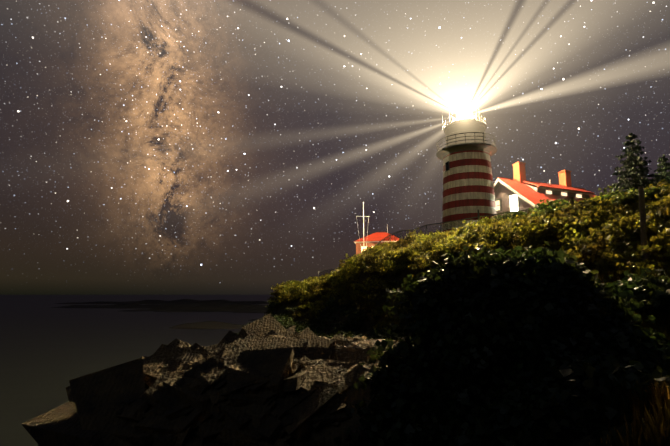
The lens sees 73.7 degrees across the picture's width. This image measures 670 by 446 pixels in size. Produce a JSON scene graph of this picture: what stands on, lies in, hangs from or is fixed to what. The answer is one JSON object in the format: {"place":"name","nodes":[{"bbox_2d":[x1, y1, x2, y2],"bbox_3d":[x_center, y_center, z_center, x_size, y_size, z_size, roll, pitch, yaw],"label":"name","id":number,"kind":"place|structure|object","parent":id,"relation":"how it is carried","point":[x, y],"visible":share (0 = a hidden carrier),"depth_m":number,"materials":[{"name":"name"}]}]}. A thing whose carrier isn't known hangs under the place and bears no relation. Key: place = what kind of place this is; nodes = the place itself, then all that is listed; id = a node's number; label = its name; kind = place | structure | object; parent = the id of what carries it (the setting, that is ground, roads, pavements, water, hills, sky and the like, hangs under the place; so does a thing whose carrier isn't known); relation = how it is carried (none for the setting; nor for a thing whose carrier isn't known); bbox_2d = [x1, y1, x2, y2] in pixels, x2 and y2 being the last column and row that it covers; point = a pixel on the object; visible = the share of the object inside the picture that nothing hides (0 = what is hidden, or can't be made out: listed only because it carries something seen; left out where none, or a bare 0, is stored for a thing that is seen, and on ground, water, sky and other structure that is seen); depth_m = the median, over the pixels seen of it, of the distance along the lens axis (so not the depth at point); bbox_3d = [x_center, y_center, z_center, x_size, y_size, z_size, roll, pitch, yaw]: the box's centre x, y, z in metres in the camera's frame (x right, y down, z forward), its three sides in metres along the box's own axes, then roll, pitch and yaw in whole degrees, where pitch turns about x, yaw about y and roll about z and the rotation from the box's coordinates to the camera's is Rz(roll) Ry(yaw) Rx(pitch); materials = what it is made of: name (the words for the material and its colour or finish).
{"place":"outdoors","nodes":[
{"label":"outdoors","id":0,"kind":"place"},
{"bbox_2d":[0,295,274,445],"bbox_3d":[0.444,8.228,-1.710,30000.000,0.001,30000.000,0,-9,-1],"label":"sea","id":1,"kind":"structure","parent":0,"point":[47,352],"depth_m":86.08,"materials":[{"name":"black liquid"}]},
{"bbox_2d":[51,299,269,328],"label":"distant ledges","id":2,"kind":"object","parent":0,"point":[192,305],"visible":0.46,"depth_m":228.94,"materials":[{"name":"black stone"}]},
{"bbox_2d":[0,0,669,294],"label":"sky","id":3,"kind":"structure","parent":0,"point":[148,147],"materials":[{"name":"black"}]},
{"bbox_2d":[272,215,669,445],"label":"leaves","id":4,"kind":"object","parent":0,"point":[370,322],"depth_m":35.53,"materials":[{"name":"green plant"}]},
{"bbox_2d":[22,314,415,445],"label":"rocks","id":5,"kind":"object","parent":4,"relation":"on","point":[269,380],"visible":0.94,"depth_m":11.23,"materials":[{"name":"stone"}]},
{"bbox_2d":[356,202,368,248],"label":"signal mast","id":6,"kind":"object","parent":4,"relation":"on","point":[363,216],"visible":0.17,"depth_m":62.34,"materials":[{"name":"white metal"}]},
{"bbox_2d":[353,224,398,254],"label":"fog signal building","id":7,"kind":"structure","parent":4,"relation":"on","point":[372,240],"depth_m":65.36,"materials":[{"name":"brick"}]},
{"bbox_2d":[337,232,432,268],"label":"bushes","id":8,"kind":"object","parent":4,"relation":"on","point":[341,260],"visible":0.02,"depth_m":94.95,"materials":[{"name":"green plant"}]},
{"bbox_2d":[318,209,532,276],"bbox_3d":[6.486,3.386,43.339,4.935,5.723,35.696,7,-11,-36],"label":"chain link fence","id":9,"kind":"object","parent":4,"relation":"on","point":[440,229],"visible":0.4,"depth_m":36.89,"materials":[{"name":"grey"}]},
{"bbox_2d":[235,241,669,445],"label":"bluff scrub","id":10,"kind":"object","parent":4,"relation":"on","point":[481,315],"visible":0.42,"depth_m":10.67,"materials":[{"name":"green plant"}]},
{"bbox_2d":[264,186,669,330],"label":"bushes","id":11,"kind":"object","parent":4,"relation":"on","point":[591,242],"visible":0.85,"depth_m":25.87,"materials":[{"name":"green plant"}]},
{"bbox_2d":[442,150,496,231],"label":"lighthouse tower","id":12,"kind":"structure","parent":4,"relation":"on","point":[468,189],"depth_m":42.89,"materials":[{"name":"paint"}]},
{"bbox_2d":[436,91,496,159],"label":"lighthouse lantern room","id":13,"kind":"object","parent":12,"relation":"on","point":[464,131],"visible":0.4,"depth_m":44.33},
{"bbox_2d":[308,179,669,278],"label":"rim bushes","id":14,"kind":"object","parent":4,"relation":"on","point":[664,182],"visible":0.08,"depth_m":32.53,"materials":[{"name":"green plant"}]},
{"bbox_2d":[493,162,594,218],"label":"keepers house","id":15,"kind":"structure","parent":4,"relation":"on","point":[518,192],"depth_m":46.05,"materials":[{"name":"white"}]},
{"bbox_2d":[480,186,647,262],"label":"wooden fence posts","id":16,"kind":"object","parent":4,"relation":"on","point":[643,232],"visible":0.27,"depth_m":16.95,"materials":[{"name":"brown wood"}]},
{"bbox_2d":[549,200,669,445],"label":"grass","id":17,"kind":"structure","parent":4,"relation":"on","point":[657,405],"depth_m":7.34,"materials":[{"name":"green plant"}]},
{"bbox_2d":[606,133,669,191],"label":"spruce","id":18,"kind":"object","parent":4,"relation":"on","point":[641,178],"depth_m":36.53,"materials":[{"name":"green plant"}]},
{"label":"shrub thicket stems","id":19,"kind":"object","parent":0,"visible":0},
{"bbox_2d":[492,185,669,221],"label":"bushes","id":20,"kind":"object","parent":19,"relation":"attached to","point":[630,196],"visible":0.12,"depth_m":25.31,"materials":[{"name":"green plant"}]}
]}

